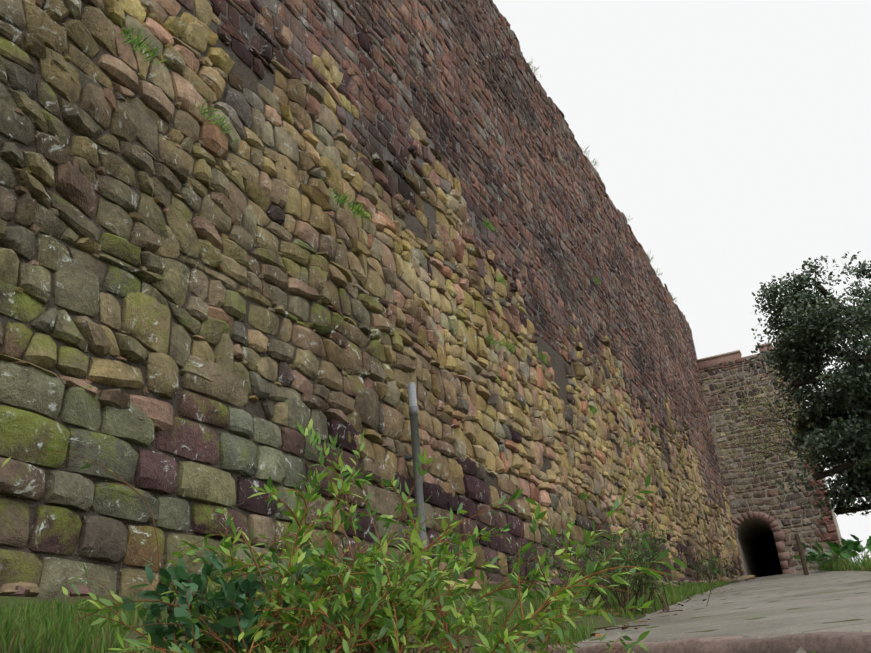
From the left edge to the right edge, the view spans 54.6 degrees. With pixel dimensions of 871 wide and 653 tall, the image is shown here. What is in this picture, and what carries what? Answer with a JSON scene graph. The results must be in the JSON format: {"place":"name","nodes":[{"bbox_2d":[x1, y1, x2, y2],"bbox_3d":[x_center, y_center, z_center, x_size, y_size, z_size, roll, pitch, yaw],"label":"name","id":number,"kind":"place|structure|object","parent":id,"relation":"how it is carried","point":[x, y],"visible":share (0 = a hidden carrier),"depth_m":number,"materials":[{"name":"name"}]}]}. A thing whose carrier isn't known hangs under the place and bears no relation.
{"place":"outdoors","nodes":[
{"label":"outdoors","id":0,"kind":"place"},
{"bbox_2d":[0,0,744,597],"bbox_3d":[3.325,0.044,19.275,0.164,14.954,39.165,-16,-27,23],"label":"stone wall","id":1,"kind":"structure","parent":0,"point":[30,388],"depth_m":9.15,"materials":[{"name":"brown stone"}]},
{"bbox_2d":[118,21,657,500],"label":"wall plants","id":2,"kind":"object","parent":1,"relation":"attached to","point":[340,199],"visible":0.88,"depth_m":9.84,"materials":[{"name":"green plant"}]},
{"bbox_2d":[529,60,676,301],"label":"wall plant leaves","id":3,"kind":"object","parent":1,"relation":"attached to","point":[534,71],"visible":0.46,"depth_m":26.27,"materials":[{"name":"green plant"}]},
{"bbox_2d":[0,575,755,598],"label":"foot rubble wall","id":4,"kind":"structure","parent":0,"point":[22,589],"depth_m":5.74,"materials":[{"name":"stone"}]},
{"bbox_2d":[0,552,870,652],"bbox_3d":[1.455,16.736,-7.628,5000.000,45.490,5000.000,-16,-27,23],"label":"ground","id":5,"kind":"structure","parent":0,"point":[600,621],"depth_m":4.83,"materials":[{"name":"green plant"}]},
{"bbox_2d":[1,418,687,652],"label":"shrub","id":6,"kind":"object","parent":5,"relation":"on","point":[238,590],"depth_m":2.91,"materials":[{"name":"green plant"}]},
{"bbox_2d":[404,382,427,566],"bbox_3d":[-0.243,1.828,9.671,0.212,2.483,0.104,-16,-27,23],"label":"metal pole","id":7,"kind":"object","parent":5,"relation":"on","point":[415,442],"visible":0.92,"depth_m":9.76,"materials":[{"name":"grey metal"}]},
{"bbox_2d":[523,512,717,618],"bbox_3d":[1.594,2.214,7.644,1.868,0.987,1.633,-16,-27,23],"label":"shrub","id":8,"kind":"object","parent":5,"relation":"on","point":[627,598],"depth_m":7.36,"materials":[{"name":"green plant"}]},
{"bbox_2d":[540,631,870,652],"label":"step kerb","id":9,"kind":"structure","parent":5,"relation":"on","point":[838,642],"depth_m":2.98,"materials":[{"name":"stone"}]},
{"bbox_2d":[713,556,738,578],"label":"shrub stems","id":10,"kind":"object","parent":5,"relation":"on","point":[723,571],"depth_m":27.32,"materials":[{"name":"green plant"}]},
{"bbox_2d":[702,356,846,576],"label":"tower","id":11,"kind":"structure","parent":5,"relation":"on","point":[758,547],"depth_m":35.36,"materials":[{"name":"brown stone"}]},
{"bbox_2d":[697,341,779,373],"bbox_3d":[13.158,1.483,36.684,4.220,0.790,0.540,-16,-27,23],"label":"wall coping","id":12,"kind":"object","parent":11,"relation":"attached to","point":[719,358],"depth_m":36.73,"materials":[{"name":"brown stone"}]},
{"bbox_2d":[732,511,793,574],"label":"tower arch stones","id":13,"kind":"object","parent":11,"relation":"attached to","point":[780,537],"visible":0.69,"depth_m":33.43,"materials":[{"name":"brown stone"}]},
{"bbox_2d":[699,351,839,572],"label":"tower stones","id":14,"kind":"object","parent":11,"relation":"attached to","point":[829,536],"visible":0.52,"depth_m":34.70,"materials":[{"name":"brown stone"}]},
{"bbox_2d":[795,533,808,574],"bbox_3d":[8.893,5.578,20.470,0.100,1.100,0.100,-16,-27,23],"label":"wood post","id":15,"kind":"object","parent":5,"relation":"on","point":[801,555],"visible":0.81,"depth_m":20.44,"materials":[{"name":"brown wood"}]},
{"bbox_2d":[792,534,870,571],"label":"bush","id":16,"kind":"object","parent":5,"relation":"on","point":[845,549],"depth_m":21.63,"materials":[{"name":"green plant"}]},
{"bbox_2d":[503,532,561,588],"bbox_3d":[1.330,3.271,11.740,1.009,0.833,0.656,2,-25,-15],"label":"wall foot shrub","id":17,"kind":"object","parent":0,"point":[516,553],"depth_m":11.58,"materials":[{"name":"green plant"}]},
{"bbox_2d":[493,0,870,565],"label":"sky","id":18,"kind":"structure","parent":0,"point":[734,136],"materials":[{"name":"white"}]},
{"bbox_2d":[687,549,725,582],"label":"shrub leaves","id":19,"kind":"object","parent":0,"point":[709,564],"depth_m":22.46,"materials":[{"name":"green plant"}]},
{"bbox_2d":[575,570,870,652],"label":"path","id":20,"kind":"structure","parent":0,"point":[778,620],"depth_m":5.00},
{"bbox_2d":[455,589,726,652],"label":"path edge","id":21,"kind":"object","parent":20,"relation":"on","point":[605,628],"visible":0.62,"depth_m":5.26,"materials":[{"name":"grey stone"}]},
{"bbox_2d":[691,346,869,495],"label":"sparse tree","id":22,"kind":"object","parent":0,"point":[765,389],"depth_m":27.16,"materials":[{"name":"green plant"}]},
{"bbox_2d":[747,251,870,520],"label":"holm oak","id":23,"kind":"object","parent":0,"point":[812,324],"depth_m":22.65,"materials":[{"name":"green plant"}]}
]}

